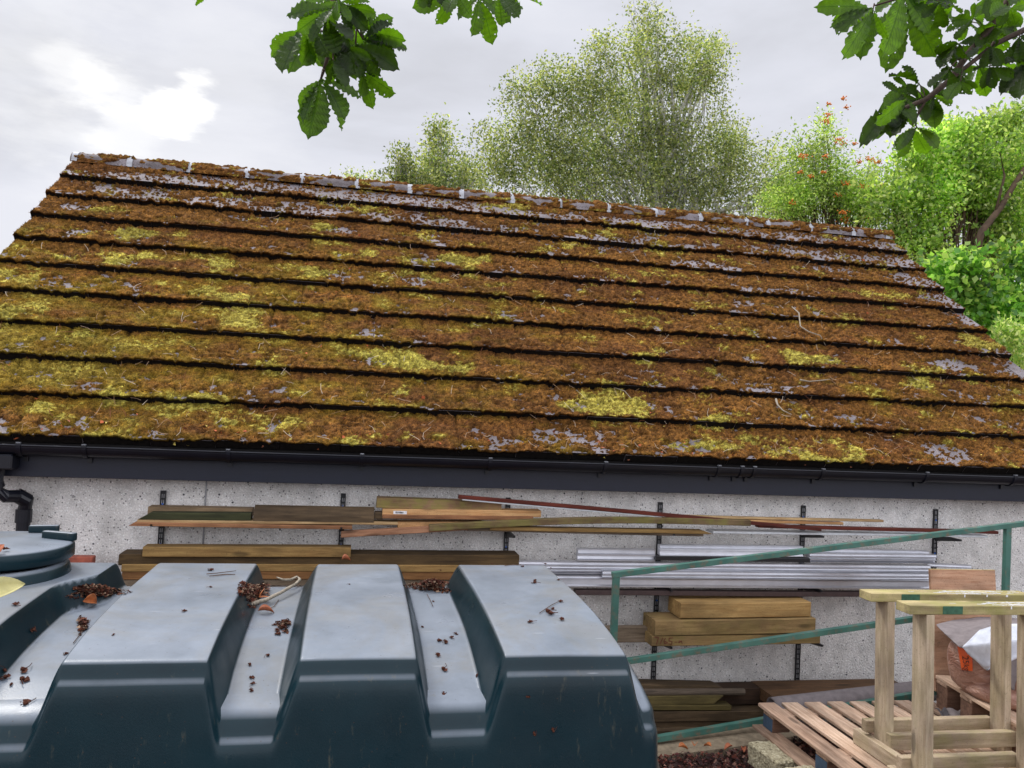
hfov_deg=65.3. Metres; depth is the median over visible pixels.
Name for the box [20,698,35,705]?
seed husk
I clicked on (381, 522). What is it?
batten
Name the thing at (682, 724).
plank
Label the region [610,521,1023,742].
railing
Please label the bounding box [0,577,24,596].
fallen leaf
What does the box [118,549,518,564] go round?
timber beam
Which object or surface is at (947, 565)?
metal profile
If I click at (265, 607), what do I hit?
fallen leaf
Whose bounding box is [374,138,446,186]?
birch tree
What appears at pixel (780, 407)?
twig
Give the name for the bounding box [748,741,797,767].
concrete block
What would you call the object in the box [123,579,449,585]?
timber beam
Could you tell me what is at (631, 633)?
plank
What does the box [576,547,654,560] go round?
metal profile
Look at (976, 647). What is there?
plastic sheet
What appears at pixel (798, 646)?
shelf upright
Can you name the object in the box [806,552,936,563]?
metal profile
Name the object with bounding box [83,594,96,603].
fallen leaf
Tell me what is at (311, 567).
timber beam
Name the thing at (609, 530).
batten
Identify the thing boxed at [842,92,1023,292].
bushy tree
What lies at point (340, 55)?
chestnut branch
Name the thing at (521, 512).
plank
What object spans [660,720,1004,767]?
ground
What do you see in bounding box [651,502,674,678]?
shelf upright
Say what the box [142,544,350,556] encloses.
timber beam
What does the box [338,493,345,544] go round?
shelf upright
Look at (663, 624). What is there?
timber block
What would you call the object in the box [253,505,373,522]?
wooden plank
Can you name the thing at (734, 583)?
metal profile
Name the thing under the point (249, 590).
debris heap
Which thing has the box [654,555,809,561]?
steel angle
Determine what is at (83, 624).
debris heap
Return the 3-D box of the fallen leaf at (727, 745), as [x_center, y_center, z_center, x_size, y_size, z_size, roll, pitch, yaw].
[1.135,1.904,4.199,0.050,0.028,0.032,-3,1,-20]
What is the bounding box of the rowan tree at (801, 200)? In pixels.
[743,96,890,228]
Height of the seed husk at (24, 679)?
0.011 m
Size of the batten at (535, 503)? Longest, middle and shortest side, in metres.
2.298 x 0.038 x 0.027 m
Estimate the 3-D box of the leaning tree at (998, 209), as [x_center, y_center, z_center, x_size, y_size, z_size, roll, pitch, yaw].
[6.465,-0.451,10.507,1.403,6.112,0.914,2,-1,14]
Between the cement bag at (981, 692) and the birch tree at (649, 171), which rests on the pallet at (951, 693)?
the cement bag at (981, 692)
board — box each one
[69,555,95,562]
[928,569,995,690]
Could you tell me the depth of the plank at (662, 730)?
4.76 m
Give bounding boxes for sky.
[0,0,1023,293]
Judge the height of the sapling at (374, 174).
5.594 m
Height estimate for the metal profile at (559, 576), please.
0.024 m
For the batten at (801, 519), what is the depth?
5.04 m
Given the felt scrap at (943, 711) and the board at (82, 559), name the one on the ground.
the board at (82, 559)
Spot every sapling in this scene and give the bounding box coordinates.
[343,166,369,178]
[355,169,389,180]
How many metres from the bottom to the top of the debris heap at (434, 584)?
0.069 m
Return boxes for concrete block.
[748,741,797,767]
[785,765,813,767]
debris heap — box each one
[68,583,132,598]
[76,615,89,635]
[237,580,270,607]
[275,618,290,633]
[403,578,450,592]
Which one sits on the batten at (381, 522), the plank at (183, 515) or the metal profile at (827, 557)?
the plank at (183, 515)
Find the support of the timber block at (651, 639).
on the shelf upright at (656, 601)
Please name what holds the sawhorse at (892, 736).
on the pallet at (779, 720)
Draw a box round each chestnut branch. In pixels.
[195,0,542,44]
[269,0,406,138]
[814,0,1023,157]
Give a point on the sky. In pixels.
(179, 80)
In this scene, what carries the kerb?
on the ground
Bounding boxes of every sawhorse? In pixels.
[853,589,1023,765]
[887,600,1023,767]
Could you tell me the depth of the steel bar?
4.93 m
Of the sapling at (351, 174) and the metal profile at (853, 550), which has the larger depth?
the sapling at (351, 174)
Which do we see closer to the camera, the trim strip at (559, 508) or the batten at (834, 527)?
the trim strip at (559, 508)
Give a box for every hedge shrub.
[917,227,1023,366]
[990,311,1023,369]
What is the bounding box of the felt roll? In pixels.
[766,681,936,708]
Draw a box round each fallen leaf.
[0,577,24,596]
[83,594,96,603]
[258,604,273,612]
[342,554,350,560]
[678,742,687,748]
[724,743,731,749]
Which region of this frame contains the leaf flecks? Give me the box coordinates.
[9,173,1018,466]
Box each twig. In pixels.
[251,576,301,604]
[775,398,791,414]
[792,307,824,343]
[800,379,829,381]
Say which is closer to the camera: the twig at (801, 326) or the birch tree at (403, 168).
the twig at (801, 326)
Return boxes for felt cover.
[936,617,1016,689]
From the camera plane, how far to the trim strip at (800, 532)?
5.08 m
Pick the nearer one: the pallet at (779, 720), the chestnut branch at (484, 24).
the chestnut branch at (484, 24)
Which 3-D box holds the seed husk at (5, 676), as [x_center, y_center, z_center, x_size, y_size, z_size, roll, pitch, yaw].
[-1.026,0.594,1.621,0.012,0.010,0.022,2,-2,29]
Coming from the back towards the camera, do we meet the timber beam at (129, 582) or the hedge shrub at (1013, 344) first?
the hedge shrub at (1013, 344)
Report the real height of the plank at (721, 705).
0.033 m
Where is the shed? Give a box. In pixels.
[0,152,1023,722]
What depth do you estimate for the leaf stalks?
5.32 m
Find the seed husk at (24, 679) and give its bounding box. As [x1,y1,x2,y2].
[20,676,29,683]
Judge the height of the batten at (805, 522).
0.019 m
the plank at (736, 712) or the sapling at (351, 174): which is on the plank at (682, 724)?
the plank at (736, 712)
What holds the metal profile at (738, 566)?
on the metal profile at (576, 572)
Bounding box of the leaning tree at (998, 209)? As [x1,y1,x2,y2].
[974,122,1023,247]
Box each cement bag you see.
[947,640,989,692]
[964,684,1016,710]
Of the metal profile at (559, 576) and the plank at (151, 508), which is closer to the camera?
the plank at (151, 508)
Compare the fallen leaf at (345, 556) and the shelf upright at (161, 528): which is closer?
the fallen leaf at (345, 556)
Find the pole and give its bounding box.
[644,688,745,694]
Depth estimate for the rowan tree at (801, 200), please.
11.47 m
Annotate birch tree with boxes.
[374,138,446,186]
[411,102,487,189]
[446,0,810,221]
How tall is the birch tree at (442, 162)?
6.954 m
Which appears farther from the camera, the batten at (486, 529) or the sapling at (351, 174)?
the sapling at (351, 174)
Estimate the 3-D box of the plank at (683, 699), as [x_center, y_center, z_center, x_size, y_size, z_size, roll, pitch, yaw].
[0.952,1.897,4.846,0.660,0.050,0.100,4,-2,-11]
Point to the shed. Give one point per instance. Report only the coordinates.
(94, 484)
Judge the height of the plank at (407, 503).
0.058 m
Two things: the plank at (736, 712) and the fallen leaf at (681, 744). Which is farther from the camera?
the plank at (736, 712)
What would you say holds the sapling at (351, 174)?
on the ground
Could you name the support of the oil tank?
on the ground
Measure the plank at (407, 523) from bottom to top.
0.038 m
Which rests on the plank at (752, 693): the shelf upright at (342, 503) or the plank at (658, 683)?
the plank at (658, 683)
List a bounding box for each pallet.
[752,700,1003,767]
[935,675,1015,752]
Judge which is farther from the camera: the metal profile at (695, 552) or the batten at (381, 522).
the metal profile at (695, 552)
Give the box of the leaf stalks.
[0,172,1023,461]
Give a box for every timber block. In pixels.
[643,612,815,635]
[645,631,819,645]
[668,596,810,617]
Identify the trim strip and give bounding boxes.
[462,499,660,516]
[706,528,987,536]
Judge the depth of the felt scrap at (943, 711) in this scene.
4.16 m
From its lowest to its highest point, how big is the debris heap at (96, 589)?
0.071 m
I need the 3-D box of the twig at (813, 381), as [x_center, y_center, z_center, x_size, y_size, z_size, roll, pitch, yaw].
[2.191,-0.027,5.762,0.262,0.033,0.031,3,-1,-17]
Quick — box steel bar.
[573,588,858,596]
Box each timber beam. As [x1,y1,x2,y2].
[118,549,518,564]
[121,564,498,571]
[122,571,453,579]
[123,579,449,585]
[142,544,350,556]
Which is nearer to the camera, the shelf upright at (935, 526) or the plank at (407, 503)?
the plank at (407, 503)
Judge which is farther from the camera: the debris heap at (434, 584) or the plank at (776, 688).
the plank at (776, 688)
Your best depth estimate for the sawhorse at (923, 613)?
3.39 m
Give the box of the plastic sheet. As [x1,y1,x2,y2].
[962,624,1016,670]
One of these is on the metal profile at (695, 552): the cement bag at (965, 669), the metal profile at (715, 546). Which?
the metal profile at (715, 546)
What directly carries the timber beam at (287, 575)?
on the timber beam at (129, 582)
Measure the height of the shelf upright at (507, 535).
1.293 m
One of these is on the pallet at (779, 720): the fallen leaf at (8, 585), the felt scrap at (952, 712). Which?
the felt scrap at (952, 712)
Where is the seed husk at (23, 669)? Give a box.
[20,663,31,672]
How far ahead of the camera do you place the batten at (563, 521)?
4.71 m
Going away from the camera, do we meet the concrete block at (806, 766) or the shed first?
the concrete block at (806, 766)
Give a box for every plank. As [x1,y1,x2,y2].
[138,511,251,519]
[147,505,253,515]
[376,496,501,509]
[382,508,540,516]
[397,520,481,526]
[605,625,647,642]
[639,679,721,688]
[647,695,722,703]
[651,700,730,710]
[653,704,763,721]
[655,721,732,727]
[657,727,696,733]
[715,681,763,704]
[756,678,898,702]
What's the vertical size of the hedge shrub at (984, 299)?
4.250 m
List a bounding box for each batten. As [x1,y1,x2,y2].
[129,521,351,528]
[137,517,397,524]
[341,526,467,537]
[382,514,532,519]
[429,516,750,530]
[458,494,821,530]
[467,528,703,535]
[490,526,712,534]
[684,514,883,521]
[749,519,842,524]
[755,524,997,533]
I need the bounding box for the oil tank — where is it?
[0,525,659,767]
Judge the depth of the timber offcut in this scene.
4.55 m
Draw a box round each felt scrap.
[935,707,949,715]
[946,708,960,715]
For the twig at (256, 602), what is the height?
0.023 m
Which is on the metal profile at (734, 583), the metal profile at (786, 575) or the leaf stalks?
the metal profile at (786, 575)
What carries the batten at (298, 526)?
on the shelf upright at (342, 503)
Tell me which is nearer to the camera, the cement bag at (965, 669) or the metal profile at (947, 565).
the cement bag at (965, 669)
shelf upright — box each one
[150,490,166,543]
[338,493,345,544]
[503,497,514,549]
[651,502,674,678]
[794,505,823,679]
[931,509,961,568]
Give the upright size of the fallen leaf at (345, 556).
0.022 m
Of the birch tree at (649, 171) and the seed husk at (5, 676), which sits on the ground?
the birch tree at (649, 171)
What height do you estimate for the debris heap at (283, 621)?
0.021 m
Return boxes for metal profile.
[519,560,930,572]
[549,569,926,575]
[556,575,928,580]
[559,578,928,588]
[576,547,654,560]
[600,570,928,579]
[657,544,802,548]
[657,548,802,556]
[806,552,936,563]
[826,548,929,553]
[923,563,971,568]
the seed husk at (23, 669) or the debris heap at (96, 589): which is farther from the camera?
the debris heap at (96, 589)
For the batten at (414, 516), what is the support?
on the plank at (407, 523)
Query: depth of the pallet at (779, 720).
4.04 m
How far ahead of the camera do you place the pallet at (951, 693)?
4.23 m
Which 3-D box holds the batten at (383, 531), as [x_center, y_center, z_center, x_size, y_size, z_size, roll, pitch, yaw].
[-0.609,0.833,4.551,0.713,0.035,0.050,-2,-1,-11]
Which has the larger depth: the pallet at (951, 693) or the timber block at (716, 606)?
the timber block at (716, 606)
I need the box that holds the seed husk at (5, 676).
[0,673,10,679]
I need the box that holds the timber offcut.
[374,510,381,518]
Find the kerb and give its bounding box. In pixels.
[658,727,798,759]
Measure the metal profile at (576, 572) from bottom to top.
0.038 m
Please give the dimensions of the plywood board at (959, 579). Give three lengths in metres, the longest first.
0.662 x 0.424 x 0.019 m
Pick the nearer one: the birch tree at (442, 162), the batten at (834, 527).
the batten at (834, 527)
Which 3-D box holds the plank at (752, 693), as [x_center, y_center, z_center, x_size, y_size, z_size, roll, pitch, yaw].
[1.457,1.941,5.026,0.391,0.101,0.120,3,-2,-11]
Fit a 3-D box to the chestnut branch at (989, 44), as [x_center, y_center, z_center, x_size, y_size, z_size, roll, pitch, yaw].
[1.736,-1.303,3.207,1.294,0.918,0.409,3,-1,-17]

